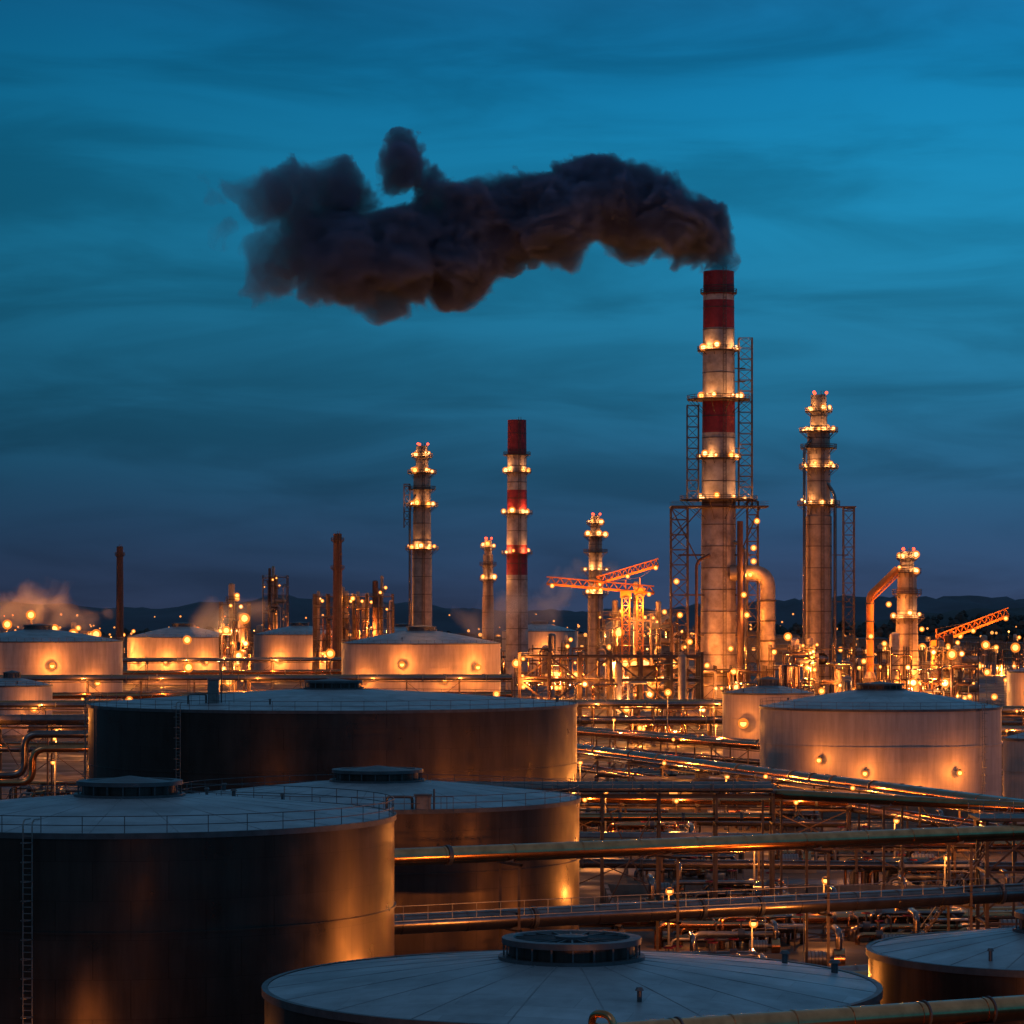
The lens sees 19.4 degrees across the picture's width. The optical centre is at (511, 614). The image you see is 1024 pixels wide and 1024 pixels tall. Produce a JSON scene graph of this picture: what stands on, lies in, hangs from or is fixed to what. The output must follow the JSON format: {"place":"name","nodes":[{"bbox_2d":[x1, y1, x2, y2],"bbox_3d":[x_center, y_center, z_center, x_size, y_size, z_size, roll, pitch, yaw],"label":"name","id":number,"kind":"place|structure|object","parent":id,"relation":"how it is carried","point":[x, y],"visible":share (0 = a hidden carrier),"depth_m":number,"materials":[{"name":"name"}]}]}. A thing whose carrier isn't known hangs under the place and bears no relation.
{"place":"outdoors","nodes":[
{"label":"outdoors","id":0,"kind":"place"},
{"bbox_2d":[2,738,622,740],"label":"service road","id":1,"kind":"structure","parent":0,"point":[86,739],"depth_m":721.33,"materials":[{"name":"grey asphalt"}]},
{"bbox_2d":[0,595,1023,634],"bbox_3d":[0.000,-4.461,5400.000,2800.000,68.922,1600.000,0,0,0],"label":"hills","id":2,"kind":"structure","parent":0,"point":[206,614],"depth_m":4907.36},
{"bbox_2d":[0,0,1023,611],"label":"sky","id":3,"kind":"structure","parent":0,"point":[256,256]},
{"bbox_2d":[2,635,1023,966],"bbox_3d":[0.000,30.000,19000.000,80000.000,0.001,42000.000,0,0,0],"label":"ground","id":4,"kind":"structure","parent":0,"point":[854,951],"depth_m":429.63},
{"bbox_2d":[0,670,52,736],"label":"storage tank","id":5,"kind":"object","parent":4,"relation":"on","point":[14,685],"visible":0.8,"depth_m":741.38,"materials":[{"name":"metal"}]},
{"bbox_2d":[0,714,87,799],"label":"pipe rack","id":6,"kind":"object","parent":4,"relation":"on","point":[49,721],"visible":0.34,"depth_m":448.50,"materials":[{"name":"metal"}]},
{"bbox_2d":[0,731,87,786],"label":"expansion loop pipe","id":7,"kind":"object","parent":4,"relation":"on","point":[7,778],"visible":0.66,"depth_m":439.45,"materials":[{"name":"grey metal"}]},
{"bbox_2d":[9,782,81,798],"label":"pipe manifold","id":8,"kind":"object","parent":4,"relation":"on","point":[41,789],"visible":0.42,"depth_m":478.40,"materials":[{"name":"metal"}]},
{"bbox_2d":[25,725,87,775],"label":"pipe rack","id":9,"kind":"object","parent":4,"relation":"on","point":[30,730],"visible":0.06,"depth_m":558.47,"materials":[{"name":"metal"}]},
{"bbox_2d":[0,623,122,711],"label":"storage tank","id":10,"kind":"object","parent":4,"relation":"on","point":[38,649],"visible":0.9,"depth_m":928.57,"materials":[{"name":"metal"}]},
{"bbox_2d":[115,544,124,669],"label":"chimney","id":11,"kind":"object","parent":4,"relation":"on","point":[119,553],"visible":0.73,"depth_m":1398.59,"materials":[{"name":"metal"}]},
{"bbox_2d":[126,622,237,685],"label":"storage tank","id":12,"kind":"object","parent":4,"relation":"on","point":[166,643],"visible":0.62,"depth_m":1279.97,"materials":[{"name":"metal"}]},
{"bbox_2d":[0,776,396,1023],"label":"storage tank","id":13,"kind":"object","parent":4,"relation":"on","point":[134,900],"visible":0.99,"depth_m":187.57,"materials":[{"name":"metal"}]},
{"bbox_2d":[192,621,261,669],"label":"process unit","id":14,"kind":"object","parent":4,"relation":"on","point":[258,628],"visible":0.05,"depth_m":1593.04,"materials":[{"name":"metal"}]},
{"bbox_2d":[123,657,341,691],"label":"pipe rack","id":15,"kind":"object","parent":4,"relation":"on","point":[229,660],"visible":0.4,"depth_m":1158.30,"materials":[{"name":"metal"}]},
{"bbox_2d":[218,583,250,691],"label":"process unit","id":16,"kind":"object","parent":4,"relation":"on","point":[239,633],"visible":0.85,"depth_m":1173.64,"materials":[{"name":"metal"}]},
{"bbox_2d":[0,674,512,714],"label":"pipe rack","id":17,"kind":"object","parent":4,"relation":"on","point":[157,678],"visible":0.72,"depth_m":824.07,"materials":[{"name":"metal"}]},
{"bbox_2d":[262,566,288,631],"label":"process unit","id":18,"kind":"object","parent":4,"relation":"on","point":[273,586],"visible":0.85,"depth_m":1748.47,"materials":[{"name":"metal"}]},
{"bbox_2d":[253,622,331,674],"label":"storage tank","id":19,"kind":"object","parent":4,"relation":"on","point":[294,639],"visible":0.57,"depth_m":1380.66,"materials":[{"name":"metal"}]},
{"bbox_2d":[79,669,577,793],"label":"storage tank","id":20,"kind":"object","parent":4,"relation":"on","point":[316,730],"visible":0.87,"depth_m":345.35,"materials":[{"name":"metal"}]},
{"bbox_2d":[331,531,343,668],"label":"chimney","id":21,"kind":"object","parent":4,"relation":"on","point":[337,568],"visible":0.89,"depth_m":1288.18,"materials":[{"name":"metal"}]},
{"bbox_2d":[313,576,393,669],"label":"process unit","id":22,"kind":"object","parent":4,"relation":"on","point":[377,607],"visible":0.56,"depth_m":1303.81,"materials":[{"name":"metal"}]},
{"bbox_2d":[0,699,721,745],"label":"pipe rack","id":23,"kind":"object","parent":4,"relation":"on","point":[711,704],"visible":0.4,"depth_m":687.08,"materials":[{"name":"metal"}]},
{"bbox_2d":[178,765,580,955],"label":"storage tank","id":24,"kind":"object","parent":4,"relation":"on","point":[435,813],"visible":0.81,"depth_m":249.70,"materials":[{"name":"metal"}]},
{"bbox_2d":[341,625,500,691],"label":"storage tank","id":25,"kind":"object","parent":4,"relation":"on","point":[420,649],"visible":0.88,"depth_m":978.10,"materials":[{"name":"metal"}]},
{"bbox_2d":[412,446,431,625],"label":"shaft","id":26,"kind":"object","parent":4,"relation":"on","point":[417,582],"visible":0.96,"depth_m":1097.19,"materials":[{"name":"metal"}]},
{"bbox_2d":[403,484,415,625],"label":"side pipe","id":27,"kind":"object","parent":26,"relation":"attached to","point":[409,509],"visible":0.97,"depth_m":1097.65,"materials":[{"name":"metal"}]},
{"bbox_2d":[405,443,438,624],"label":"platforms","id":28,"kind":"object","parent":26,"relation":"attached to","point":[423,499],"visible":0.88,"depth_m":1095.63,"materials":[{"name":"metal"}]},
{"bbox_2d":[407,443,435,548],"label":"lamps","id":29,"kind":"object","parent":28,"relation":"on","point":[415,469],"visible":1,"depth_m":1096.29,"materials":[{"name":"glass"}]},
{"bbox_2d":[482,540,493,640],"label":"shaft","id":30,"kind":"object","parent":4,"relation":"on","point":[487,554],"visible":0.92,"depth_m":1198.27,"materials":[{"name":"metal"}]},
{"bbox_2d":[479,544,496,640],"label":"platforms","id":31,"kind":"object","parent":30,"relation":"attached to","point":[489,563],"visible":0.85,"depth_m":1197.01,"materials":[{"name":"metal"}]},
{"bbox_2d":[4,613,1021,665],"bbox_3d":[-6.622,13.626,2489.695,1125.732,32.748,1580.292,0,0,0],"label":"town street lights","id":32,"kind":"object","parent":4,"relation":"on","point":[95,632],"visible":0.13,"depth_m":2106.84,"materials":[{"name":"glass"}]},
{"bbox_2d":[501,417,532,689],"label":"smokestack","id":33,"kind":"object","parent":4,"relation":"on","point":[516,470],"visible":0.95,"depth_m":1196.46,"materials":[{"name":"beige concrete"}]},
{"bbox_2d":[502,620,577,675],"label":"storage tank","id":34,"kind":"object","parent":4,"relation":"on","point":[539,631],"visible":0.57,"depth_m":1484.54,"materials":[{"name":"metal"}]},
{"bbox_2d":[512,633,586,697],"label":"process unit","id":35,"kind":"object","parent":4,"relation":"on","point":[559,687],"visible":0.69,"depth_m":1083.65,"materials":[{"name":"metal"}]},
{"bbox_2d":[85,610,1023,641],"bbox_3d":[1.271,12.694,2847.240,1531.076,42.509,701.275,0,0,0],"label":"distant trees","id":36,"kind":"object","parent":4,"relation":"on","point":[1002,628],"visible":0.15,"depth_m":2734.26,"materials":[{"name":"green plant"}]},
{"bbox_2d":[101,631,1021,664],"bbox_3d":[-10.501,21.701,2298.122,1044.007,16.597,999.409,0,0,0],"label":"distant warehouses","id":37,"kind":"structure","parent":4,"relation":"on","point":[967,642],"depth_m":1978.95,"materials":[{"name":"metal"}]},
{"bbox_2d":[262,930,882,1023],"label":"storage tank","id":38,"kind":"object","parent":4,"relation":"on","point":[556,977],"visible":0.97,"depth_m":140.54,"materials":[{"name":"metal"}]},
{"bbox_2d":[587,516,602,692],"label":"shaft","id":39,"kind":"object","parent":4,"relation":"on","point":[592,618],"visible":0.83,"depth_m":1147.65,"materials":[{"name":"metal"}]},
{"bbox_2d":[581,513,609,683],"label":"platforms","id":40,"kind":"object","parent":39,"relation":"attached to","point":[597,592],"visible":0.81,"depth_m":1146.42,"materials":[{"name":"metal"}]},
{"bbox_2d":[583,513,608,593],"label":"lamps","id":41,"kind":"object","parent":40,"relation":"on","point":[596,534],"visible":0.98,"depth_m":1147.65,"materials":[{"name":"glass"}]},
{"bbox_2d":[546,576,654,709],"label":"jib crane","id":42,"kind":"object","parent":4,"relation":"on","point":[625,594],"visible":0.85,"depth_m":949.09,"materials":[{"name":"paint"}]},
{"bbox_2d":[431,779,775,903],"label":"pipe rack","id":43,"kind":"object","parent":4,"relation":"on","point":[659,788],"visible":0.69,"depth_m":299.00,"materials":[{"name":"metal"}]},
{"bbox_2d":[518,651,702,728],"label":"process unit","id":44,"kind":"object","parent":4,"relation":"on","point":[639,674],"visible":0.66,"depth_m":789.66,"materials":[{"name":"metal"}]},
{"bbox_2d":[579,803,668,830],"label":"pipe manifold","id":45,"kind":"object","parent":4,"relation":"on","point":[637,810],"visible":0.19,"depth_m":418.32,"materials":[{"name":"metal"}]},
{"bbox_2d":[596,558,658,707],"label":"jib crane","id":46,"kind":"object","parent":4,"relation":"on","point":[627,576],"visible":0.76,"depth_m":961.11,"materials":[{"name":"paint"}]},
{"bbox_2d":[616,874,655,902],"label":"pump unit","id":47,"kind":"object","parent":4,"relation":"on","point":[651,883],"visible":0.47,"depth_m":289.79,"materials":[{"name":"metal"}]},
{"bbox_2d":[597,581,681,707],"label":"process unit","id":48,"kind":"object","parent":4,"relation":"on","point":[614,637],"visible":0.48,"depth_m":969.75,"materials":[{"name":"metal"}]},
{"bbox_2d":[594,767,694,781],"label":"pipe manifold","id":49,"kind":"object","parent":4,"relation":"on","point":[652,771],"visible":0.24,"depth_m":517.84,"materials":[{"name":"metal"}]},
{"bbox_2d":[607,821,696,832],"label":"pipe manifold","id":50,"kind":"object","parent":4,"relation":"on","point":[639,826],"visible":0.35,"depth_m":383.76,"materials":[{"name":"metal"}]},
{"bbox_2d":[642,860,683,901],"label":"pump unit","id":51,"kind":"object","parent":4,"relation":"on","point":[664,885],"visible":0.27,"depth_m":311.59,"materials":[{"name":"metal"}]},
{"bbox_2d":[613,699,713,743],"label":"rack","id":52,"kind":"object","parent":4,"relation":"on","point":[662,727],"visible":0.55,"depth_m":695.88,"materials":[{"name":"metal"}]},
{"bbox_2d":[577,726,759,779],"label":"pipe rack","id":53,"kind":"object","parent":4,"relation":"on","point":[711,742],"visible":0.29,"depth_m":564.62,"materials":[{"name":"metal"}]},
{"bbox_2d":[634,770,731,812],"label":"pipes","id":54,"kind":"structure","parent":4,"relation":"on","point":[705,778],"depth_m":451.00,"materials":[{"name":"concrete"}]},
{"bbox_2d":[624,852,744,880],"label":"pipe manifold","id":55,"kind":"object","parent":4,"relation":"on","point":[699,873],"visible":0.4,"depth_m":342.02,"materials":[{"name":"metal"}]},
{"bbox_2d":[681,616,700,696],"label":"process unit","id":56,"kind":"object","parent":4,"relation":"on","point":[693,638],"visible":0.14,"depth_m":1047.69,"materials":[{"name":"metal"}]},
{"bbox_2d":[394,824,1023,966],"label":"pipe rack","id":57,"kind":"object","parent":4,"relation":"on","point":[657,911],"visible":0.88,"depth_m":234.31,"materials":[{"name":"metal"}]},
{"bbox_2d":[663,938,757,956],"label":"pipe manifold","id":58,"kind":"object","parent":4,"relation":"on","point":[749,953],"visible":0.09,"depth_m":239.10,"materials":[{"name":"metal"}]},
{"bbox_2d":[577,793,851,832],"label":"pipe rack","id":59,"kind":"object","parent":4,"relation":"on","point":[788,822],"visible":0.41,"depth_m":394.32,"materials":[{"name":"metal"}]},
{"bbox_2d":[661,267,776,715],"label":"smokestack","id":60,"kind":"object","parent":4,"relation":"on","point":[724,634],"visible":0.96,"depth_m":895.40,"materials":[{"name":"beige concrete"}]},
{"bbox_2d":[658,665,781,715],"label":"process unit","id":61,"kind":"object","parent":4,"relation":"on","point":[732,671],"visible":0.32,"depth_m":873.81,"materials":[{"name":"metal"}]},
{"bbox_2d":[661,869,789,900],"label":"pipe manifold","id":62,"kind":"object","parent":4,"relation":"on","point":[732,883],"visible":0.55,"depth_m":307.17,"materials":[{"name":"metal"}]},
{"bbox_2d":[654,913,808,952],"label":"pipe manifold","id":63,"kind":"object","parent":4,"relation":"on","point":[721,931],"visible":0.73,"depth_m":269.14,"materials":[{"name":"metal"}]},
{"bbox_2d":[722,676,814,758],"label":"storage tank","id":64,"kind":"object","parent":4,"relation":"on","point":[740,713],"visible":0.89,"depth_m":613.10,"materials":[{"name":"metal"}]},
{"bbox_2d":[724,805,820,831],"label":"pipe manifold","id":65,"kind":"object","parent":4,"relation":"on","point":[790,814],"visible":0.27,"depth_m":417.43,"materials":[{"name":"metal"}]},
{"bbox_2d":[604,883,968,931],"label":"wall","id":66,"kind":"structure","parent":4,"relation":"on","point":[636,890],"depth_m":318.96,"materials":[{"name":"concrete"}]},
{"bbox_2d":[775,850,816,872],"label":"pump unit","id":67,"kind":"object","parent":4,"relation":"on","point":[790,856],"visible":0.29,"depth_m":349.22,"materials":[{"name":"metal"}]},
{"bbox_2d":[577,744,1023,861],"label":"pipe rack","id":68,"kind":"object","parent":4,"relation":"on","point":[825,782],"visible":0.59,"depth_m":408.78,"materials":[{"name":"metal"}]},
{"bbox_2d":[579,832,1023,884],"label":"pipe rack","id":69,"kind":"object","parent":4,"relation":"on","point":[855,865],"visible":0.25,"depth_m":327.42,"materials":[{"name":"metal"}]},
{"bbox_2d":[579,906,1023,942],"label":"pipe rack","id":70,"kind":"object","parent":4,"relation":"on","point":[840,917],"visible":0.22,"depth_m":276.68,"materials":[{"name":"metal"}]},
{"bbox_2d":[588,995,1023,1023],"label":"pipeline","id":71,"kind":"object","parent":4,"relation":"on","point":[987,1010],"visible":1,"depth_m":126.33,"materials":[{"name":"metal"}]},
{"bbox_2d":[768,638,855,692],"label":"process unit","id":72,"kind":"object","parent":4,"relation":"on","point":[812,660],"visible":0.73,"depth_m":873.11,"materials":[{"name":"metal"}]},
{"bbox_2d":[805,394,831,695],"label":"shaft","id":73,"kind":"object","parent":4,"relation":"on","point":[814,577],"visible":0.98,"depth_m":896.80,"materials":[{"name":"metal"}]},
{"bbox_2d":[797,394,839,685],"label":"platforms","id":74,"kind":"object","parent":73,"relation":"attached to","point":[801,502],"visible":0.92,"depth_m":895.32,"materials":[{"name":"metal"}]},
{"bbox_2d":[801,391,835,505],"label":"lamps","id":75,"kind":"object","parent":74,"relation":"attached to","point":[821,501],"visible":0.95,"depth_m":897.18,"materials":[{"name":"glass"}]},
{"bbox_2d":[806,415,831,676],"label":"stiffening bands","id":76,"kind":"object","parent":73,"relation":"attached to","point":[808,546],"visible":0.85,"depth_m":896.77,"materials":[{"name":"metal"}]},
{"bbox_2d":[804,924,844,965],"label":"pump unit","id":77,"kind":"object","parent":4,"relation":"on","point":[818,957],"visible":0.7,"depth_m":249.54,"materials":[{"name":"metal"}]},
{"bbox_2d":[803,438,855,692],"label":"access tower","id":78,"kind":"structure","parent":4,"relation":"on","point":[834,507],"depth_m":896.70,"materials":[{"name":"metal"}]},
{"bbox_2d":[775,826,914,860],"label":"pipe manifold","id":79,"kind":"object","parent":4,"relation":"on","point":[835,855],"visible":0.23,"depth_m":366.13,"materials":[{"name":"metal"}]},
{"bbox_2d":[838,964,867,975],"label":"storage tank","id":80,"kind":"object","parent":4,"relation":"on","point":[861,969],"visible":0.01,"depth_m":219.54,"materials":[{"name":"concrete"}]},
{"bbox_2d":[734,780,1002,816],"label":"wall","id":81,"kind":"structure","parent":4,"relation":"on","point":[949,812],"depth_m":444.80,"materials":[{"name":"concrete"}]},
{"bbox_2d":[861,567,899,682],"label":"transfer duct","id":82,"kind":"object","parent":4,"relation":"on","point":[869,676],"visible":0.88,"depth_m":847.03,"materials":[{"name":"metal"}]},
{"bbox_2d":[759,681,1002,796],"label":"storage tank","id":83,"kind":"object","parent":4,"relation":"on","point":[888,732],"visible":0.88,"depth_m":464.07,"materials":[{"name":"metal"}]},
{"bbox_2d":[759,789,1023,916],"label":"pipe rack","id":84,"kind":"object","parent":4,"relation":"on","point":[891,801],"visible":0.81,"depth_m":290.05,"materials":[{"name":"metal"}]},
{"bbox_2d":[881,908,920,938],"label":"pump unit","id":85,"kind":"object","parent":4,"relation":"on","point":[913,912],"visible":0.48,"depth_m":261.78,"materials":[{"name":"metal"}]},
{"bbox_2d":[844,645,964,688],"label":"process unit","id":86,"kind":"object","parent":4,"relation":"on","point":[861,654],"visible":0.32,"depth_m":1143.75,"materials":[{"name":"metal"}]},
{"bbox_2d":[844,906,968,944],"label":"pipe manifold","id":87,"kind":"object","parent":4,"relation":"on","point":[871,929],"visible":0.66,"depth_m":275.18,"materials":[{"name":"metal"}]},
{"bbox_2d":[896,551,917,691],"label":"shaft","id":88,"kind":"object","parent":4,"relation":"on","point":[903,603],"visible":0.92,"depth_m":847.60,"materials":[{"name":"metal"}]},
{"bbox_2d":[890,548,923,689],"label":"platforms","id":89,"kind":"object","parent":88,"relation":"attached to","point":[912,589],"visible":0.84,"depth_m":846.16,"materials":[{"name":"metal"}]},
{"bbox_2d":[890,547,920,617],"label":"lamps","id":90,"kind":"object","parent":89,"relation":"on","point":[916,569],"visible":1,"depth_m":847.68,"materials":[{"name":"glass"}]},
{"bbox_2d":[844,851,984,884],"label":"pipe manifold","id":91,"kind":"object","parent":4,"relation":"on","point":[866,877],"visible":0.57,"depth_m":326.98,"materials":[{"name":"metal"}]},
{"bbox_2d":[906,848,946,874],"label":"pump unit","id":92,"kind":"object","parent":4,"relation":"on","point":[939,854],"visible":0.16,"depth_m":344.43,"materials":[{"name":"metal"}]},
{"bbox_2d":[884,632,980,701],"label":"process unit","id":93,"kind":"object","parent":4,"relation":"on","point":[951,661],"visible":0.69,"depth_m":829.93,"materials":[{"name":"metal"}]},
{"bbox_2d":[866,909,1023,1023],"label":"storage tank","id":94,"kind":"object","parent":4,"relation":"on","point":[948,965],"visible":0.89,"depth_m":155.92,"materials":[{"name":"metal"}]},
{"bbox_2d":[929,607,1009,688],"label":"jib crane","id":95,"kind":"object","parent":4,"relation":"on","point":[972,629],"visible":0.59,"depth_m":869.65,"materials":[{"name":"paint"}]},
{"bbox_2d":[920,801,1023,932],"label":"access platform","id":96,"kind":"structure","parent":4,"relation":"on","point":[986,819],"depth_m":249.81,"materials":[{"name":"metal"}]},
{"bbox_2d":[929,634,1023,674],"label":"process unit","id":97,"kind":"object","parent":4,"relation":"on","point":[984,649],"visible":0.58,"depth_m":1489.81,"materials":[{"name":"metal"}]},
{"bbox_2d":[999,729,1023,824],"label":"storage tank","id":98,"kind":"object","parent":4,"relation":"on","point":[1013,766],"visible":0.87,"depth_m":426.87,"materials":[{"name":"metal"}]},
{"bbox_2d":[1002,706,1023,725],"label":"pipe rack","id":99,"kind":"object","parent":4,"relation":"on","point":[1019,710],"visible":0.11,"depth_m":670.58,"materials":[{"name":"metal"}]},
{"bbox_2d":[1006,666,1023,705],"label":"storage tank","id":100,"kind":"object","parent":4,"relation":"on","point":[1015,687],"visible":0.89,"depth_m":795.12,"materials":[{"name":"metal"}]},
{"bbox_2d":[105,607,1023,641],"bbox_3d":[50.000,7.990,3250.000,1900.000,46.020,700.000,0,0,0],"label":"hills","id":101,"kind":"structure","parent":0,"point":[974,612],"depth_m":3143.86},
{"bbox_2d":[749,919,781,959],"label":"pump unit","id":102,"kind":"object","parent":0,"point":[761,946],"visible":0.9,"depth_m":261.54,"materials":[{"name":"metal"}]},
{"bbox_2d":[823,819,997,823],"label":"service road","id":103,"kind":"structure","parent":0,"point":[872,820],"depth_m":436.88,"materials":[{"name":"grey asphalt"}]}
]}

